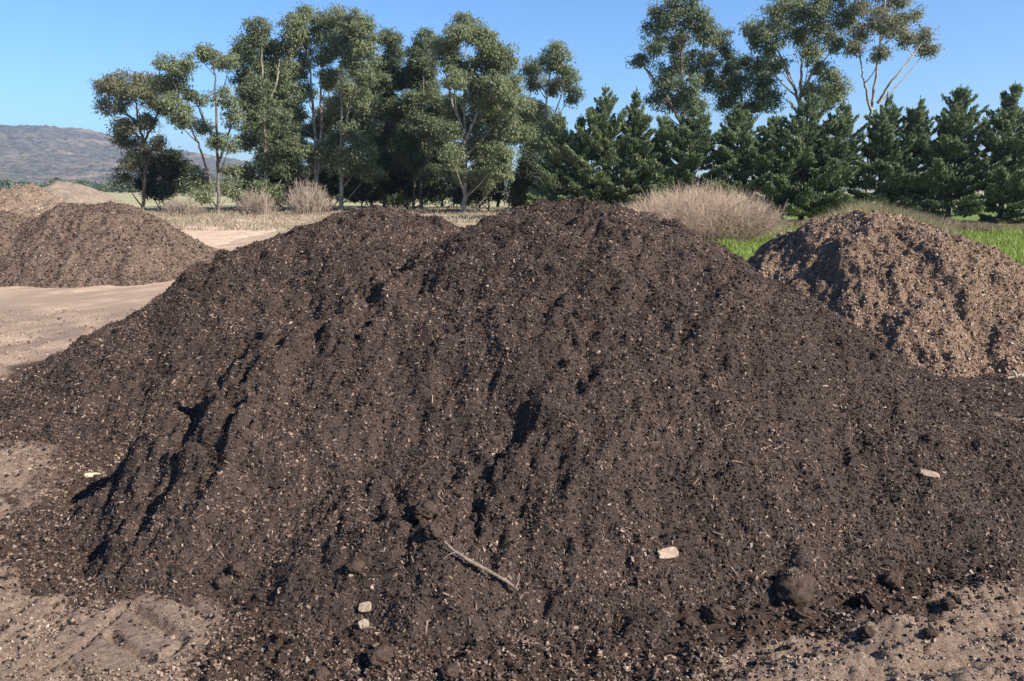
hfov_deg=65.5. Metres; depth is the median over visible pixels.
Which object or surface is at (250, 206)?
bare bush
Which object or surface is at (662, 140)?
conifer
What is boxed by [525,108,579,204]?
conifer
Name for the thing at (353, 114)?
gum tree
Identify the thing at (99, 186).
wood
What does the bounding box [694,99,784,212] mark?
conifer
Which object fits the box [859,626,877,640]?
soil clod
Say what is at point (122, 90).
gum tree
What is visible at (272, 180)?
dark shrub
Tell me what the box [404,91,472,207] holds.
gum tree
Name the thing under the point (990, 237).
grass
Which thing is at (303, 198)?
bare bush
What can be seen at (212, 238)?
dirt track
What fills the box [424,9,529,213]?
gum tree
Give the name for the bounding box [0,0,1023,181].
sky
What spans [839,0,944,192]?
gum tree
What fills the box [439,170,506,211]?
dark shrub
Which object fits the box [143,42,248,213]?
gum tree
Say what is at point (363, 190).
dark shrub
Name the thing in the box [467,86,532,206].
gum tree
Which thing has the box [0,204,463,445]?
compost heap
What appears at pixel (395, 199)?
gum tree
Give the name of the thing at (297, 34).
gum tree
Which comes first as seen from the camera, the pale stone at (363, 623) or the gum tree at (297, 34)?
the pale stone at (363, 623)
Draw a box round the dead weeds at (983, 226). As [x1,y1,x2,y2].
[782,201,1023,232]
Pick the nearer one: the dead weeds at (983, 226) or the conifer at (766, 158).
the dead weeds at (983, 226)
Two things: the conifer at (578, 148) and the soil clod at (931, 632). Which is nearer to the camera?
the soil clod at (931, 632)
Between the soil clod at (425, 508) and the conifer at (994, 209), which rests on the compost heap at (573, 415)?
the soil clod at (425, 508)
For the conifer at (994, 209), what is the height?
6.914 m
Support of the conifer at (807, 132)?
on the ground at (38, 303)
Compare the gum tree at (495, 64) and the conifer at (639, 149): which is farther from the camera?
the gum tree at (495, 64)
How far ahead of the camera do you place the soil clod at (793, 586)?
3.25 m
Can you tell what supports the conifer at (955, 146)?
on the ground at (38, 303)
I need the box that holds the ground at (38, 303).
[0,191,1023,680]
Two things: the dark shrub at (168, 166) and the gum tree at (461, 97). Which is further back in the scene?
the gum tree at (461, 97)
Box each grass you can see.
[145,206,518,230]
[702,223,1023,265]
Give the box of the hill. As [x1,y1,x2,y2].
[0,125,981,190]
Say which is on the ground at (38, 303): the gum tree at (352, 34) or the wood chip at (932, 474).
the gum tree at (352, 34)
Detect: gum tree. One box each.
[86,67,177,210]
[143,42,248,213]
[226,15,305,211]
[247,56,304,208]
[270,0,345,204]
[301,66,357,206]
[315,2,388,211]
[337,77,406,206]
[358,26,420,207]
[375,90,436,207]
[395,27,461,209]
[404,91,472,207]
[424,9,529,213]
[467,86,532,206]
[506,39,586,200]
[509,94,557,206]
[625,0,739,189]
[712,52,788,197]
[736,0,862,195]
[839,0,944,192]
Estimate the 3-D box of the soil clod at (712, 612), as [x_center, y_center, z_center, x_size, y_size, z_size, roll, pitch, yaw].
[0.805,1.093,3.190,0.091,0.083,0.087,-10,-8,20]
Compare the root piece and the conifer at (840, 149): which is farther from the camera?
the conifer at (840, 149)
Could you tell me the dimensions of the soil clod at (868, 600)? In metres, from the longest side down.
0.086 x 0.071 x 0.060 m
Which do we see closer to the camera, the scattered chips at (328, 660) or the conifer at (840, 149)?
the scattered chips at (328, 660)
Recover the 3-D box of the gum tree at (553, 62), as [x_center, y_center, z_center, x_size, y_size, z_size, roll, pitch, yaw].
[2.472,-15.399,58.007,6.125,12.252,5.540,0,11,0]
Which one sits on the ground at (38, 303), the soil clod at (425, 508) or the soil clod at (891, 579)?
the soil clod at (891, 579)
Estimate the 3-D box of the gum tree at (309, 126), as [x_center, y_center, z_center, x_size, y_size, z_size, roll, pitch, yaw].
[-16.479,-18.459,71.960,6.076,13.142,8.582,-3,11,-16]
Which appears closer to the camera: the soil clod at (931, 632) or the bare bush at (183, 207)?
the soil clod at (931, 632)
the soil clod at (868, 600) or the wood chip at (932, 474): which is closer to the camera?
the soil clod at (868, 600)
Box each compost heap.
[0,200,218,287]
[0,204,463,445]
[15,197,1023,658]
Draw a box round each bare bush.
[159,195,205,215]
[232,184,280,214]
[280,177,337,214]
[615,176,792,243]
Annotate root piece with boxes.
[1007,370,1023,378]
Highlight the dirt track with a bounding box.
[178,215,328,246]
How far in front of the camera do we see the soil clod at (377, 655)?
2.87 m
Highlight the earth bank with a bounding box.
[41,181,144,211]
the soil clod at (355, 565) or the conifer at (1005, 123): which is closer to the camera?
the soil clod at (355, 565)
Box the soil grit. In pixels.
[0,308,1023,680]
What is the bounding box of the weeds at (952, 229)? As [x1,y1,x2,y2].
[794,197,965,235]
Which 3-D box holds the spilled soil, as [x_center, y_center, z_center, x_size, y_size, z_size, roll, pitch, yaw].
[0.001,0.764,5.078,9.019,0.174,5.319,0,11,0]
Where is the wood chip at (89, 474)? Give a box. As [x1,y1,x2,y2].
[84,473,100,476]
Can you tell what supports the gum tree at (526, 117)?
on the ground at (38, 303)
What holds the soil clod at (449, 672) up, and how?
on the ground at (38, 303)
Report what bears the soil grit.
on the ground at (38, 303)
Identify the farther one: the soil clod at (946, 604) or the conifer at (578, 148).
the conifer at (578, 148)
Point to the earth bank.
(67, 192)
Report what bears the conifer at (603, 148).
on the ground at (38, 303)
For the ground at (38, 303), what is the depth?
3.17 m
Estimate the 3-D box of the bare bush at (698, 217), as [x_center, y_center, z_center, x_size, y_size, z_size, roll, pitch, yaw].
[5.969,-4.191,25.653,6.526,2.260,4.419,0,11,0]
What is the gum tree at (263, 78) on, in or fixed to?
on the ground at (38, 303)
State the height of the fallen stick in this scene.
0.170 m
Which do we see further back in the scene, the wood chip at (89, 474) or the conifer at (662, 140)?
the conifer at (662, 140)
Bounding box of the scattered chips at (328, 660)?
[0,372,1023,680]
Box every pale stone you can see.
[358,601,371,612]
[358,619,368,628]
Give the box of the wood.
[0,176,509,192]
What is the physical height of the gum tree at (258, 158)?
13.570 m
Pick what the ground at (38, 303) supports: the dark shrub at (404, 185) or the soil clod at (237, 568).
the dark shrub at (404, 185)
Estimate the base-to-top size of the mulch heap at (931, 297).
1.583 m
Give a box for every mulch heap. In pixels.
[0,183,66,217]
[746,209,1023,378]
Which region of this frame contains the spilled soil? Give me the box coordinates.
[0,371,1023,680]
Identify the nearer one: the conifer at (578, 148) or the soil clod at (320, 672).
the soil clod at (320, 672)
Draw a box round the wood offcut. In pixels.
[657,547,678,559]
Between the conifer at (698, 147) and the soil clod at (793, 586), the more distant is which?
the conifer at (698, 147)
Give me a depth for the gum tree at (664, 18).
52.58 m
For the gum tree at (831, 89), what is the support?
on the ground at (38, 303)
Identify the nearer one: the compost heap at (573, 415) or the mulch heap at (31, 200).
the compost heap at (573, 415)
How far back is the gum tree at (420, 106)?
60.90 m
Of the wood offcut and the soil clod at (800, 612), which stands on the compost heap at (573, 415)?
the wood offcut
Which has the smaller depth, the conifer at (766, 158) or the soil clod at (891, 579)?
the soil clod at (891, 579)
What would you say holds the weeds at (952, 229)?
on the ground at (38, 303)
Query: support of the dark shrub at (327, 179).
on the ground at (38, 303)
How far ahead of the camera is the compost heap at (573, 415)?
3.83 m
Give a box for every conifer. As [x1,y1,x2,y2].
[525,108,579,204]
[547,113,614,203]
[550,83,640,206]
[595,86,664,210]
[631,111,704,207]
[645,105,742,207]
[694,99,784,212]
[730,113,830,221]
[749,89,863,221]
[793,100,892,217]
[847,91,924,212]
[883,95,958,218]
[889,85,1011,221]
[953,81,1023,223]
[969,191,1023,222]
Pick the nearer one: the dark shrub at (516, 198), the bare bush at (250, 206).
the bare bush at (250, 206)
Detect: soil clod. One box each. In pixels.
[213,575,228,587]
[229,561,244,575]
[312,665,329,680]
[343,557,364,573]
[367,644,393,667]
[411,500,441,519]
[423,523,442,540]
[438,663,460,680]
[680,616,697,626]
[701,603,724,622]
[773,567,815,606]
[788,606,812,618]
[859,593,881,608]
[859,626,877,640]
[879,570,904,587]
[921,627,939,638]
[940,598,956,610]
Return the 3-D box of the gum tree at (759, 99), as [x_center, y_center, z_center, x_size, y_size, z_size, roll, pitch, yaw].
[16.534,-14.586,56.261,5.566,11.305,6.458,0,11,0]
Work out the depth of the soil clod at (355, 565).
3.28 m
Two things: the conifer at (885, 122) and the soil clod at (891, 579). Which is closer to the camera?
the soil clod at (891, 579)
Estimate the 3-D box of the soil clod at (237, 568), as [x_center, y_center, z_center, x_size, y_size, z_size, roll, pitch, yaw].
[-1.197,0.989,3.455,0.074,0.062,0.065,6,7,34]
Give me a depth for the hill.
1278.91 m
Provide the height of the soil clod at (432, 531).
0.072 m
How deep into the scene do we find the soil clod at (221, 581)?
3.41 m
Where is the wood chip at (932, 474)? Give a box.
[920,469,939,477]
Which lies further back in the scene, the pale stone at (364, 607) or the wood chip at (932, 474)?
the wood chip at (932, 474)
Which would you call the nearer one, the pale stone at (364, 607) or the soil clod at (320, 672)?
the soil clod at (320, 672)
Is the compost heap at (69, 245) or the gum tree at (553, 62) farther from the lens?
the gum tree at (553, 62)
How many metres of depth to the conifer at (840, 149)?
40.88 m
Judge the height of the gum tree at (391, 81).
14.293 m
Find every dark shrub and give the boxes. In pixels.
[129,143,205,209]
[227,173,286,206]
[274,151,339,209]
[337,157,390,207]
[377,167,460,209]
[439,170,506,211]
[501,148,565,208]
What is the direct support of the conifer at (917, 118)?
on the ground at (38, 303)
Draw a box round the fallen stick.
[443,541,519,590]
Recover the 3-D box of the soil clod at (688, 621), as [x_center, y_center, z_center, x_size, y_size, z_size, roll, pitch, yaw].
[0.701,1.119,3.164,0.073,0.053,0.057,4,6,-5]
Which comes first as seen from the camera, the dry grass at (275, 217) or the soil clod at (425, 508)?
the soil clod at (425, 508)
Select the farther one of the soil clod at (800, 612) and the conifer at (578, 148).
the conifer at (578, 148)

